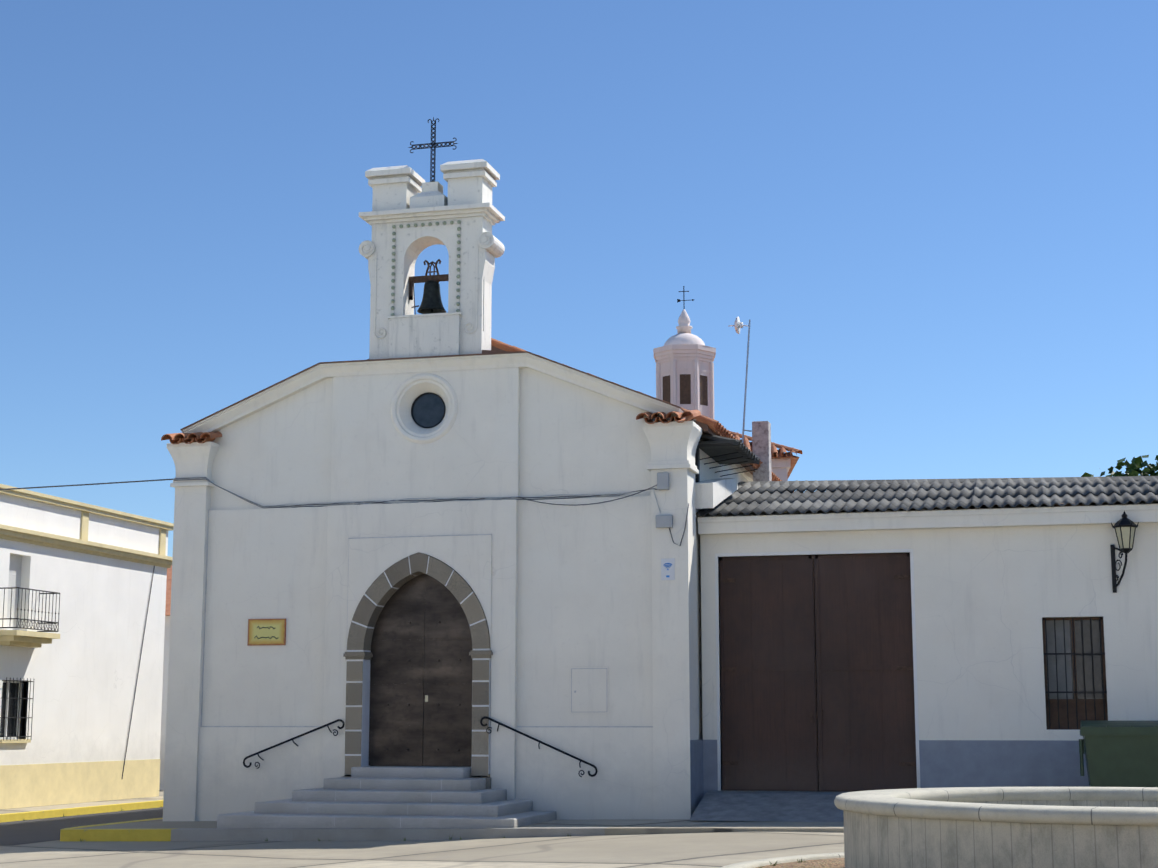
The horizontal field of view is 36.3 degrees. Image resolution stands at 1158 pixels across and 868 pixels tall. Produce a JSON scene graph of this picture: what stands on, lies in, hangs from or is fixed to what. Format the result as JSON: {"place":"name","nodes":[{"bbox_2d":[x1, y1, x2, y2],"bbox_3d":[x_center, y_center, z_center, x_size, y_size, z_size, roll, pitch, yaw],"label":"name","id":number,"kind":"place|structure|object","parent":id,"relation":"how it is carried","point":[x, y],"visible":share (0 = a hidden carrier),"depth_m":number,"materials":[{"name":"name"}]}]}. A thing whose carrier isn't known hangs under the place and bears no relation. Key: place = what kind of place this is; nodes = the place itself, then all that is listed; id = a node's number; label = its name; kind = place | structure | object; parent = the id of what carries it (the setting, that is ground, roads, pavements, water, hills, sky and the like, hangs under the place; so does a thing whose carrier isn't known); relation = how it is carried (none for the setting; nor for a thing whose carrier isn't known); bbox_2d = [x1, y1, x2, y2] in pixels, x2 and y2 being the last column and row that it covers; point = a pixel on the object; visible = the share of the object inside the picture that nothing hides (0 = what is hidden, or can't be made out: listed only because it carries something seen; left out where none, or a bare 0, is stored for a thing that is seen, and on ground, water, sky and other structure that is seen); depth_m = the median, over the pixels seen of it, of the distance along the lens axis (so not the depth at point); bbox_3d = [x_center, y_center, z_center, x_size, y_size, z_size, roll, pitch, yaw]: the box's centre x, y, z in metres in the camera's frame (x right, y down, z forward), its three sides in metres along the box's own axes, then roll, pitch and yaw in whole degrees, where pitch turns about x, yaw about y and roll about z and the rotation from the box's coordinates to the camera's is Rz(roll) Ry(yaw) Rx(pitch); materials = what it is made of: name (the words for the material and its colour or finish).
{"place":"outdoors","nodes":[
{"label":"outdoors","id":0,"kind":"place"},
{"bbox_2d":[0,796,163,822],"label":"curb","id":1,"kind":"structure","parent":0,"point":[28,813],"depth_m":35.28,"materials":[{"name":"concrete"}]},
{"bbox_2d":[0,776,489,844],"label":"street asphalt","id":2,"kind":"structure","parent":0,"point":[28,831],"depth_m":31.54,"materials":[{"name":"grey asphalt"}]},
{"bbox_2d":[23,809,805,866],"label":"weed tufts","id":3,"kind":"object","parent":2,"relation":"on","point":[503,836],"visible":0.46,"depth_m":24.77,"materials":[{"name":"green plant"}]},
{"bbox_2d":[0,790,843,867],"bbox_3d":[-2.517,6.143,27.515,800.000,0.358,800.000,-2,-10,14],"label":"ground","id":4,"kind":"structure","parent":0,"point":[701,850],"depth_m":21.88,"materials":[{"name":"concrete"}]},
{"bbox_2d":[0,484,173,809],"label":"house","id":5,"kind":"structure","parent":4,"relation":"on","point":[93,565],"depth_m":37.48,"materials":[{"name":"white paint"}]},
{"bbox_2d":[0,680,21,738],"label":"window frame","id":6,"kind":"object","parent":5,"relation":"attached to","point":[6,708],"visible":0.65,"depth_m":35.14,"materials":[{"name":"wood"}]},
{"bbox_2d":[7,567,20,619],"bbox_3d":[-11.383,3.180,35.326,0.010,1.030,0.690,-2,-10,14],"label":"balcony shutter","id":7,"kind":"object","parent":5,"relation":"attached to","point":[14,591],"visible":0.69,"depth_m":35.46,"materials":[{"name":"white wood"}]},
{"bbox_2d":[0,677,33,740],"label":"grille window","id":8,"kind":"structure","parent":5,"relation":"attached to","point":[18,717],"depth_m":34.92,"materials":[{"name":"metal"}]},
{"bbox_2d":[0,587,59,631],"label":"balcony railing","id":9,"kind":"object","parent":5,"relation":"on","point":[49,623],"visible":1,"depth_m":34.98,"materials":[{"name":"metal"}]},
{"bbox_2d":[122,566,154,778],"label":"cable","id":10,"kind":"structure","parent":5,"relation":"attached to","point":[138,672],"depth_m":39.78,"materials":[{"name":"grey rubber"}]},
{"bbox_2d":[159,616,169,789],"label":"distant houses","id":11,"kind":"structure","parent":4,"relation":"on","point":[164,695],"depth_m":48.49,"materials":[{"name":"white paint"}]},
{"bbox_2d":[165,565,171,615],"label":"distant roofs","id":12,"kind":"structure","parent":11,"relation":"on","point":[168,592],"depth_m":51.53,"materials":[{"name":"ceramic"}]},
{"bbox_2d":[370,419,752,776],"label":"nave walls","id":13,"kind":"structure","parent":4,"relation":"on","point":[706,473],"depth_m":28.30,"materials":[{"name":"white paint"}]},
{"bbox_2d":[367,346,754,474],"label":"tiled roof","id":14,"kind":"structure","parent":13,"relation":"on","point":[706,428],"depth_m":28.50,"materials":[{"name":"ceramic"}]},
{"bbox_2d":[491,338,781,480],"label":"roof tiles","id":15,"kind":"object","parent":14,"relation":"on","point":[717,427],"depth_m":29.02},
{"bbox_2d":[695,478,737,508],"bbox_3d":[2.244,0.965,29.008,0.340,0.800,2.380,-2,-10,14],"label":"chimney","id":16,"kind":"object","parent":13,"relation":"on","point":[711,493],"visible":0.9,"depth_m":27.99,"materials":[{"name":"white paint"}]},
{"bbox_2d":[695,445,757,482],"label":"side canopy rods","id":17,"kind":"object","parent":13,"relation":"attached to","point":[697,464],"visible":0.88,"depth_m":28.37,"materials":[{"name":"metal"}]},
{"bbox_2d":[698,433,759,464],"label":"side canopy tiles","id":18,"kind":"object","parent":13,"relation":"attached to","point":[710,445],"visible":0.9,"depth_m":28.81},
{"bbox_2d":[752,421,771,480],"bbox_3d":[3.393,1.036,32.662,0.310,2.540,0.300,-2,-10,14],"label":"chimney","id":19,"kind":"object","parent":13,"relation":"attached to","point":[761,440],"visible":0.38,"depth_m":32.65,"materials":[{"name":"grey concrete"}]},
{"bbox_2d":[689,791,846,821],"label":"gate ramp","id":20,"kind":"structure","parent":4,"relation":"on","point":[790,806],"depth_m":26.14,"materials":[{"name":"grey concrete"}]},
{"bbox_2d":[771,458,790,480],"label":"chancel walls","id":21,"kind":"structure","parent":4,"relation":"on","point":[780,467],"depth_m":45.93,"materials":[{"name":"white paint"}]},
{"bbox_2d":[654,344,715,418],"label":"cupola tower","id":22,"kind":"structure","parent":21,"relation":"on","point":[675,361],"depth_m":48.45,"materials":[{"name":"white paint"}]},
{"bbox_2d":[653,309,709,351],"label":"dome","id":23,"kind":"structure","parent":22,"relation":"on","point":[683,335],"depth_m":49.02,"materials":[{"name":"white paint"}]},
{"bbox_2d":[677,286,693,308],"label":"cross","id":24,"kind":"object","parent":23,"relation":"on","point":[679,300],"visible":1,"depth_m":49.49,"materials":[{"name":"black metal"}]},
{"bbox_2d":[663,374,707,405],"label":"tower windows","id":25,"kind":"structure","parent":22,"relation":"in","point":[685,388],"depth_m":48.44,"materials":[{"name":"brown wood"}]},
{"bbox_2d":[771,452,798,477],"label":"roof eave","id":26,"kind":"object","parent":21,"relation":"on","point":[794,459],"depth_m":46.30,"materials":[{"name":"paint"}]},
{"bbox_2d":[728,430,801,457],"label":"roof tiles","id":27,"kind":"object","parent":26,"relation":"on","point":[774,446],"visible":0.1,"depth_m":46.06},
{"bbox_2d":[720,852,844,867],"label":"curb","id":28,"kind":"structure","parent":4,"relation":"on","point":[756,863],"depth_m":17.40,"materials":[{"name":"white concrete"}]},
{"bbox_2d":[755,858,844,867],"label":"island gravel","id":29,"kind":"structure","parent":4,"relation":"on","point":[831,863],"depth_m":17.12,"materials":[{"name":"beige gravel"}]},
{"bbox_2d":[698,500,1157,793],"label":"annexe walls","id":30,"kind":"structure","parent":4,"relation":"on","point":[994,585],"depth_m":26.72,"materials":[{"name":"white paint"}]},
{"bbox_2d":[715,549,919,790],"bbox_3d":[3.670,3.664,27.394,3.100,3.690,0.104,-2,-10,14],"label":"gate frame","id":31,"kind":"object","parent":30,"relation":"attached to","point":[718,674],"visible":0.83,"depth_m":27.53,"materials":[{"name":"white paint"}]},
{"bbox_2d":[719,553,916,791],"bbox_3d":[3.688,3.700,27.456,3.000,3.640,0.065,-2,-10,14],"label":"garage door","id":32,"kind":"structure","parent":30,"relation":"attached to","point":[856,613],"depth_m":27.43,"materials":[{"name":"brown paint"}]},
{"bbox_2d":[720,575,915,765],"bbox_3d":[3.674,3.666,27.407,2.980,2.910,0.058,-2,-10,14],"label":"door hardware","id":33,"kind":"object","parent":32,"relation":"attached to","point":[811,712],"visible":0.98,"depth_m":27.32,"materials":[{"name":"brown metal"}]},
{"bbox_2d":[696,476,1157,516],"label":"tiled roof","id":34,"kind":"structure","parent":30,"relation":"on","point":[748,498],"depth_m":28.50,"materials":[{"name":"grey tile"}]},
{"bbox_2d":[741,476,1157,484],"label":"roof ridge","id":35,"kind":"structure","parent":34,"relation":"on","point":[963,480],"depth_m":30.36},
{"bbox_2d":[947,503,1101,508],"bbox_3d":[6.789,1.132,26.852,2.354,0.148,0.143,-2,-10,14],"label":"eave timber","id":36,"kind":"object","parent":30,"relation":"attached to","point":[1066,505],"visible":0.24,"depth_m":26.66,"materials":[{"name":"brown wood"}]},
{"bbox_2d":[1043,617,1106,728],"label":"window bars","id":37,"kind":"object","parent":30,"relation":"attached to","point":[1075,691],"depth_m":26.40,"materials":[{"name":"metal"}]},
{"bbox_2d":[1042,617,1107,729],"bbox_3d":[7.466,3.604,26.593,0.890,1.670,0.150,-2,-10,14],"label":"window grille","id":38,"kind":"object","parent":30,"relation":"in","point":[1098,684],"depth_m":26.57,"materials":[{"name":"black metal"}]},
{"bbox_2d":[1110,511,1138,592],"bbox_3d":[8.123,1.738,26.244,0.408,1.200,0.471,-2,-10,14],"label":"wall lamp","id":39,"kind":"object","parent":30,"relation":"attached to","point":[1124,521],"depth_m":26.19,"materials":[{"name":"black metal"}]},
{"bbox_2d":[843,800,1157,867],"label":"fountain basin","id":40,"kind":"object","parent":4,"relation":"on","point":[875,841],"depth_m":13.63,"materials":[{"name":"grey concrete"}]},
{"bbox_2d":[834,787,1157,825],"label":"fountain rim","id":41,"kind":"object","parent":40,"relation":"on","point":[947,803],"visible":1,"depth_m":14.36,"materials":[{"name":"beige stone"}]},
{"bbox_2d":[1081,455,1157,476],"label":"fig tree","id":42,"kind":"object","parent":4,"relation":"on","point":[1135,466],"visible":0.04,"depth_m":34.69,"materials":[{"name":"green plant"}]},
{"bbox_2d":[60,818,843,840],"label":"sidewalk","id":43,"kind":"structure","parent":0,"point":[156,829],"depth_m":25.27,"materials":[{"name":"concrete"}]},
{"bbox_2d":[217,767,555,828],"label":"entrance steps","id":44,"kind":"structure","parent":43,"relation":"on","point":[384,797],"depth_m":26.06,"materials":[{"name":"stone"}]},
{"bbox_2d":[307,778,450,827],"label":"step joints","id":45,"kind":"object","parent":44,"relation":"attached to","point":[360,788],"visible":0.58,"depth_m":26.13,"materials":[{"name":"grey stone"}]},
{"bbox_2d":[363,766,477,776],"bbox_3d":[-2.491,5.309,27.755,1.800,0.160,0.390,-2,-10,14],"label":"door threshold","id":46,"kind":"object","parent":44,"relation":"on","point":[415,766],"depth_m":27.85,"materials":[{"name":"grey stone"}]},
{"bbox_2d":[163,367,701,820],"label":"church facade","id":47,"kind":"structure","parent":43,"relation":"on","point":[559,591],"depth_m":28.20,"materials":[{"name":"white paint"}]},
{"bbox_2d":[0,479,173,489],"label":"overhead wire","id":48,"kind":"object","parent":47,"relation":"attached to","point":[87,484],"visible":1,"depth_m":30.05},
{"bbox_2d":[247,618,285,645],"bbox_3d":[-5.073,3.220,28.705,0.660,0.430,0.027,-2,-10,14],"label":"plaque","id":49,"kind":"object","parent":47,"relation":"attached to","point":[279,630],"visible":0.86,"depth_m":28.69,"materials":[{"name":"ceramic"}]},
{"bbox_2d":[254,626,277,638],"bbox_3d":[-5.078,3.223,28.689,0.429,0.227,0.016,-2,-10,14],"label":"sign lettering","id":50,"kind":"object","parent":49,"relation":"attached to","point":[266,637],"visible":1,"depth_m":28.68},
{"bbox_2d":[243,719,344,768],"bbox_3d":[-4.522,4.950,28.186,1.729,0.784,0.212,-2,-10,14],"label":"handrail","id":51,"kind":"object","parent":47,"relation":"attached to","point":[292,739],"visible":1,"depth_m":28.11,"materials":[{"name":"metal"}]},
{"bbox_2d":[342,553,492,788],"bbox_3d":[-2.502,3.971,27.930,2.460,4.168,0.440,-2,-10,14],"label":"stone doorway","id":52,"kind":"object","parent":47,"relation":"attached to","point":[386,585],"visible":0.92,"depth_m":27.93,"materials":[{"name":"stone"}]},
{"bbox_2d":[369,573,472,765],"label":"door leaves","id":53,"kind":"object","parent":52,"relation":"in","point":[420,713],"visible":0.85,"depth_m":28.09,"materials":[{"name":"brown wood"}]},
{"bbox_2d":[384,562,487,776],"bbox_3d":[-2.406,3.778,28.339,1.900,3.450,0.350,-2,-10,14],"label":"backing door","id":54,"kind":"structure","parent":52,"relation":"attached to","point":[455,766],"depth_m":27.80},
{"bbox_2d":[201,510,652,726],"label":"wall grooves","id":55,"kind":"object","parent":47,"relation":"attached to","point":[347,614],"visible":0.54,"depth_m":28.38,"materials":[{"name":"grey paint"}]},
{"bbox_2d":[412,394,443,426],"bbox_3d":[-2.454,-0.382,28.829,0.600,0.600,0.001,-2,-10,14],"label":"round window","id":56,"kind":"structure","parent":47,"relation":"in","point":[427,410],"depth_m":28.83,"materials":[{"name":"blue glass"}]},
{"bbox_2d":[411,393,445,427],"bbox_3d":[-2.458,-0.385,28.814,0.590,0.590,0.030,-2,-10,14],"label":"window frame","id":57,"kind":"object","parent":47,"relation":"attached to","point":[439,421],"visible":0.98,"depth_m":28.80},
{"bbox_2d":[161,410,700,443],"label":"roof tiles","id":58,"kind":"object","parent":47,"relation":"attached to","point":[204,437],"visible":0.85,"depth_m":29.17,"materials":[{"name":"tile"}]},
{"bbox_2d":[174,477,688,545],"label":"facade cables","id":59,"kind":"object","parent":47,"relation":"attached to","point":[357,502],"visible":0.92,"depth_m":28.20,"materials":[{"name":"grey rubber"}]},
{"bbox_2d":[182,353,682,439],"bbox_3d":[-2.452,-0.579,28.871,8.480,1.198,0.720,-2,-10,14],"label":"cornice band","id":60,"kind":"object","parent":47,"relation":"on","point":[269,397],"depth_m":28.67,"materials":[{"name":"white paint"}]},
{"bbox_2d":[359,159,504,359],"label":"bell tower","id":61,"kind":"structure","parent":60,"relation":"on","point":[402,196],"depth_m":29.02,"materials":[{"name":"white paint"}]},
{"bbox_2d":[391,220,460,315],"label":"decorative studs","id":62,"kind":"object","parent":61,"relation":"attached to","point":[458,256],"visible":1,"depth_m":29.01,"materials":[{"name":"ceramic"}]},
{"bbox_2d":[409,259,448,314],"bbox_3d":[-2.513,-2.314,29.139,0.890,1.223,0.311,-2,-10,14],"label":"bell yoke","id":63,"kind":"object","parent":61,"relation":"attached to","point":[438,278],"visible":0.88,"depth_m":29.27,"materials":[{"name":"brown wood"}]},
{"bbox_2d":[417,280,445,313],"bbox_3d":[-2.434,-2.239,29.211,0.479,0.592,0.479,-2,-10,14],"label":"bell","id":64,"kind":"object","parent":63,"relation":"hanging from","point":[431,302],"visible":0.96,"depth_m":29.11,"materials":[{"name":"metal"}]},
{"bbox_2d":[408,117,457,181],"bbox_3d":[-2.445,-4.738,29.581,0.890,1.200,0.060,-2,-10,14],"label":"iron cross","id":65,"kind":"object","parent":61,"relation":"on","point":[434,145],"visible":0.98,"depth_m":29.58,"materials":[{"name":"black metal"}]},
{"bbox_2d":[180,350,684,430],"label":"roof edge trim","id":66,"kind":"structure","parent":60,"relation":"on","point":[488,352],"depth_m":28.55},
{"bbox_2d":[480,716,597,776],"bbox_3d":[-0.603,4.811,27.180,1.879,0.918,0.212,-2,-10,14],"label":"handrail","id":67,"kind":"object","parent":47,"relation":"attached to","point":[543,743],"visible":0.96,"depth_m":27.08,"materials":[{"name":"metal"}]},
{"bbox_2d":[570,667,608,713],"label":"meter box doors","id":68,"kind":"structure","parent":47,"relation":"attached to","point":[590,687],"depth_m":27.20,"materials":[{"name":"white metal"}]},
{"bbox_2d":[571,668,606,711],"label":"meter box gaps","id":69,"kind":"object","parent":68,"relation":"attached to","point":[571,681],"visible":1,"depth_m":27.26,"materials":[{"name":"grey"}]},
{"bbox_2d":[656,472,672,527],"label":"junction boxes","id":70,"kind":"object","parent":47,"relation":"attached to","point":[664,521],"visible":1,"depth_m":27.20,"materials":[{"name":"grey plastic"}]},
{"bbox_2d":[661,558,674,579],"bbox_3d":[1.364,2.075,27.098,0.210,0.330,0.024,-2,-10,14],"label":"wall sign","id":71,"kind":"object","parent":47,"relation":"attached to","point":[667,569],"visible":1,"depth_m":27.10,"materials":[{"name":"white paint"}]},
{"bbox_2d":[690,740,703,815],"bbox_3d":[1.805,5.369,27.005,0.004,1.360,1.050,-2,-10,14],"label":"wall base panel","id":72,"kind":"object","parent":47,"relation":"attached to","point":[696,775],"visible":0.64,"depth_m":26.97,"materials":[{"name":"grey paint"}]},
{"bbox_2d":[0,0,1157,556],"label":"sky","id":73,"kind":"structure","parent":0,"point":[933,224],"materials":[{"name":"blue"}]},
{"bbox_2d":[742,320,751,444],"bbox_3d":[3.098,-0.770,32.834,0.236,2.763,0.048,-2,-10,14],"label":"antenna mast","id":74,"kind":"object","parent":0,"point":[743,429],"visible":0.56,"depth_m":32.83,"materials":[{"name":"grey metal"}]},
{"bbox_2d":[728,317,748,333],"bbox_3d":[2.997,-2.032,33.048,0.332,0.340,0.264,4,-10,-26],"label":"dish antenna","id":75,"kind":"object","parent":74,"relation":"attached to","point":[738,325],"visible":1,"depth_m":33.00,"materials":[{"name":"white metal"}]},
{"bbox_2d":[1079,721,1157,786],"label":"dumpster","id":76,"kind":"object","parent":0,"point":[1121,753],"visible":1,"depth_m":24.31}
]}

